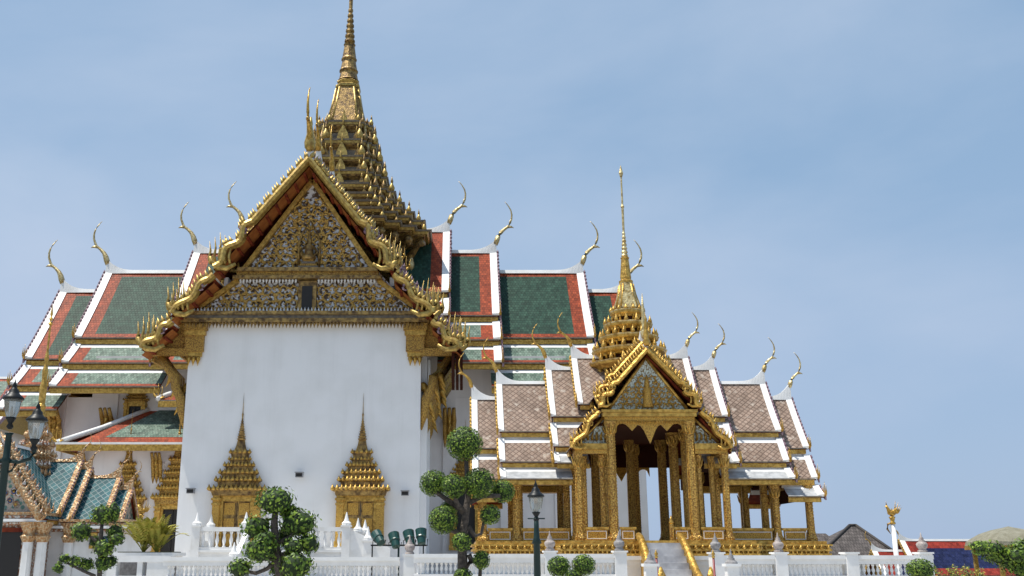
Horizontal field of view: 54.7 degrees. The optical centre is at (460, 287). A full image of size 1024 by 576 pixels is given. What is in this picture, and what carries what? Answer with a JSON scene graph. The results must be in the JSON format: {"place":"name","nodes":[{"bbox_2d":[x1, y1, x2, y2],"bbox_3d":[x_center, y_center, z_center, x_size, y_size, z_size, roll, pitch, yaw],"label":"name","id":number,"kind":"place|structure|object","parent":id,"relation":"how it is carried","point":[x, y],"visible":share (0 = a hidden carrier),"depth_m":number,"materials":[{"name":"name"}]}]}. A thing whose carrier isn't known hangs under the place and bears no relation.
{"place":"outdoors","nodes":[
{"label":"outdoors","id":0,"kind":"place"},
{"bbox_2d":[0,0,648,575],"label":"throne hall","id":1,"kind":"structure","parent":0,"point":[330,314],"depth_m":60.97,"materials":[{"name":"beige paint"}]},
{"bbox_2d":[119,414,146,513],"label":"window frame","id":2,"kind":"structure","parent":1,"relation":"in","point":[128,471],"depth_m":65.81,"materials":[{"name":"gold metal"}]},
{"bbox_2d":[123,394,149,416],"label":"window frame","id":3,"kind":"structure","parent":1,"relation":"in","point":[133,403],"depth_m":70.29,"materials":[{"name":"gold metal"}]},
{"bbox_2d":[150,422,181,551],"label":"window frame","id":4,"kind":"structure","parent":1,"relation":"in","point":[166,503],"depth_m":65.29,"materials":[{"name":"gold metal"}]},
{"bbox_2d":[186,488,195,493],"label":"wall lamp","id":5,"kind":"object","parent":1,"relation":"attached to","point":[190,490],"visible":1,"depth_m":56.77,"materials":[{"name":"grey metal"}]},
{"bbox_2d":[294,472,303,476],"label":"wall lamp","id":6,"kind":"object","parent":1,"relation":"attached to","point":[299,474],"visible":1,"depth_m":57.00,"materials":[{"name":"grey metal"}]},
{"bbox_2d":[400,490,409,495],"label":"wall lamp","id":7,"kind":"object","parent":1,"relation":"attached to","point":[404,492],"visible":1,"depth_m":56.74,"materials":[{"name":"grey metal"}]},
{"bbox_2d":[449,426,477,549],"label":"window frame","id":8,"kind":"structure","parent":1,"relation":"in","point":[460,470],"depth_m":68.36,"materials":[{"name":"gold metal"}]},
{"bbox_2d":[0,0,1023,548],"label":"sky","id":9,"kind":"structure","parent":0,"point":[839,184],"materials":[{"name":"blue"}]},
{"bbox_2d":[458,165,839,575],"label":"gilded pavilion","id":10,"kind":"structure","parent":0,"point":[630,398],"depth_m":35.09,"materials":[{"name":"gold metal"}]},
{"bbox_2d":[816,524,892,574],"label":"grey roofed house","id":11,"kind":"structure","parent":0,"point":[849,538],"depth_m":89.96,"materials":[{"name":"tile"}]},
{"bbox_2d":[865,530,1015,575],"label":"blue roofed hall","id":12,"kind":"structure","parent":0,"point":[948,553],"depth_m":71.63,"materials":[{"name":"red tile"}]},
{"bbox_2d":[964,526,1023,575],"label":"domed pavilion","id":13,"kind":"structure","parent":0,"point":[1004,536],"depth_m":55.56,"materials":[{"name":"beige grey-beige plaster"}]},
{"label":"pavement","id":14,"kind":"structure","parent":0,"visible":0},
{"bbox_2d":[0,379,47,543],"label":"street lamp","id":15,"kind":"object","parent":14,"relation":"on","point":[13,399],"visible":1,"depth_m":19.83,"materials":[{"name":"black metal"}]},
{"bbox_2d":[0,305,141,575],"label":"mosaic shrine","id":16,"kind":"object","parent":14,"relation":"on","point":[51,499],"visible":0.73,"depth_m":37.25,"materials":[{"name":"tile"}]},
{"bbox_2d":[0,528,22,575],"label":"doorway","id":17,"kind":"structure","parent":16,"relation":"in","point":[10,546],"depth_m":35.61,"materials":[{"name":"black"}]},
{"bbox_2d":[52,502,125,575],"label":"topiary tree","id":18,"kind":"object","parent":14,"relation":"on","point":[101,514],"visible":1,"depth_m":27.01,"materials":[{"name":"green plant"}]},
{"bbox_2d":[106,556,175,575],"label":"wall","id":19,"kind":"structure","parent":14,"relation":"on","point":[139,566],"depth_m":31.62,"materials":[{"name":"white paint"}]},
{"bbox_2d":[137,502,150,520],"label":"bird pole","id":20,"kind":"object","parent":14,"relation":"on","point":[141,511],"visible":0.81,"depth_m":42.93,"materials":[{"name":"gold metal"}]},
{"bbox_2d":[112,552,185,575],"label":"planter","id":21,"kind":"object","parent":14,"relation":"on","point":[177,554],"visible":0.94,"depth_m":33.74,"materials":[{"name":"stone"}]},
{"bbox_2d":[120,514,180,551],"bbox_3d":[-10.903,8.517,34.304,2.305,1.336,2.357,0,-15,0],"label":"palm","id":22,"kind":"object","parent":21,"relation":"on","point":[141,535],"visible":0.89,"depth_m":34.02,"materials":[{"name":"green plant"}]},
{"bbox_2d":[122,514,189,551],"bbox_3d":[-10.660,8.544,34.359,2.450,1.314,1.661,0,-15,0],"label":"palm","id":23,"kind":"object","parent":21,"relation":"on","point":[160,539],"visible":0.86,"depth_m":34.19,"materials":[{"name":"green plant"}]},
{"bbox_2d":[226,486,321,575],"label":"topiary tree","id":24,"kind":"object","parent":14,"relation":"on","point":[264,544],"visible":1,"depth_m":22.12,"materials":[{"name":"green plant"}]},
{"bbox_2d":[163,536,414,575],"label":"balustrade","id":25,"kind":"object","parent":14,"relation":"on","point":[329,562],"visible":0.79,"depth_m":29.72,"materials":[{"name":"stone"}]},
{"bbox_2d":[371,527,427,575],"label":"floodlight stand","id":26,"kind":"object","parent":14,"relation":"on","point":[377,536],"visible":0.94,"depth_m":31.91,"materials":[{"name":"green metal"}]},
{"bbox_2d":[419,426,515,575],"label":"topiary tree","id":27,"kind":"object","parent":14,"relation":"on","point":[465,444],"visible":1,"depth_m":23.27,"materials":[{"name":"green plant"}]},
{"bbox_2d":[413,531,627,575],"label":"balustrade","id":28,"kind":"object","parent":14,"relation":"on","point":[617,558],"visible":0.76,"depth_m":28.77,"materials":[{"name":"stone"}]},
{"bbox_2d":[527,480,544,575],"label":"street lamp","id":29,"kind":"object","parent":14,"relation":"on","point":[535,495],"visible":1,"depth_m":19.44,"materials":[{"name":"green metal"}]},
{"bbox_2d":[547,554,595,575],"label":"clipped bush","id":30,"kind":"object","parent":14,"relation":"on","point":[583,565],"visible":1,"depth_m":24.84,"materials":[{"name":"green plant"}]},
{"bbox_2d":[641,549,659,575],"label":"gate post","id":31,"kind":"object","parent":14,"relation":"on","point":[650,565],"visible":1,"depth_m":25.35,"materials":[{"name":"grey stone"}]},
{"bbox_2d":[654,551,657,570],"bbox_3d":[5.252,7.916,26.346,0.320,1.807,0.304,0,-15,0],"label":"barrier pole","id":32,"kind":"object","parent":14,"relation":"on","point":[656,556],"visible":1,"depth_m":26.50,"materials":[{"name":"gold paint"}]},
{"bbox_2d":[711,551,715,575],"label":"barrier pole","id":33,"kind":"object","parent":14,"relation":"on","point":[713,560],"visible":1,"depth_m":26.47,"materials":[{"name":"red paint"}]},
{"bbox_2d":[722,549,740,575],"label":"gate post","id":34,"kind":"object","parent":14,"relation":"on","point":[731,565],"visible":1,"depth_m":25.35,"materials":[{"name":"grey stone"}]},
{"bbox_2d":[707,532,934,575],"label":"balustrade","id":35,"kind":"object","parent":14,"relation":"on","point":[778,560],"visible":0.85,"depth_m":28.77,"materials":[{"name":"grey stone"}]},
{"bbox_2d":[884,503,900,574],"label":"bird pole","id":36,"kind":"object","parent":14,"relation":"on","point":[893,512],"visible":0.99,"depth_m":38.84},
{"bbox_2d":[905,558,936,575],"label":"clipped bush","id":37,"kind":"object","parent":14,"relation":"on","point":[920,567],"visible":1,"depth_m":25.77,"materials":[{"name":"green plant"}]},
{"bbox_2d":[935,567,957,575],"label":"shrub","id":38,"kind":"object","parent":14,"relation":"on","point":[938,573],"visible":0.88,"depth_m":35.45,"materials":[{"name":"green plant"}]},
{"bbox_2d":[947,564,968,575],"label":"shrub","id":39,"kind":"object","parent":14,"relation":"on","point":[958,572],"visible":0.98,"depth_m":35.47,"materials":[{"name":"green plant"}]},
{"bbox_2d":[960,565,985,575],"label":"shrub","id":40,"kind":"object","parent":14,"relation":"on","point":[979,573],"visible":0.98,"depth_m":35.60,"materials":[{"name":"green plant"}]},
{"bbox_2d":[968,536,1023,575],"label":"shade tree","id":41,"kind":"object","parent":14,"relation":"on","point":[1011,561],"visible":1,"depth_m":40.22,"materials":[{"name":"green plant"}]},
{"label":"terrace","id":42,"kind":"structure","parent":0,"visible":0},
{"bbox_2d":[188,512,389,575],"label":"balustrade","id":43,"kind":"object","parent":42,"relation":"on","point":[357,541],"depth_m":53.06,"materials":[{"name":"grey stone"}]},
{"bbox_3d":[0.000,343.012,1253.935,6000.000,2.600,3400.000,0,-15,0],"label":"ground","id":44,"kind":"structure","parent":0,"visible":0},
{"bbox_2d":[0,377,27,444],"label":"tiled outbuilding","id":45,"kind":"structure","parent":44,"relation":"on","point":[19,428],"depth_m":102.22,"materials":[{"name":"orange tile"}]}
]}

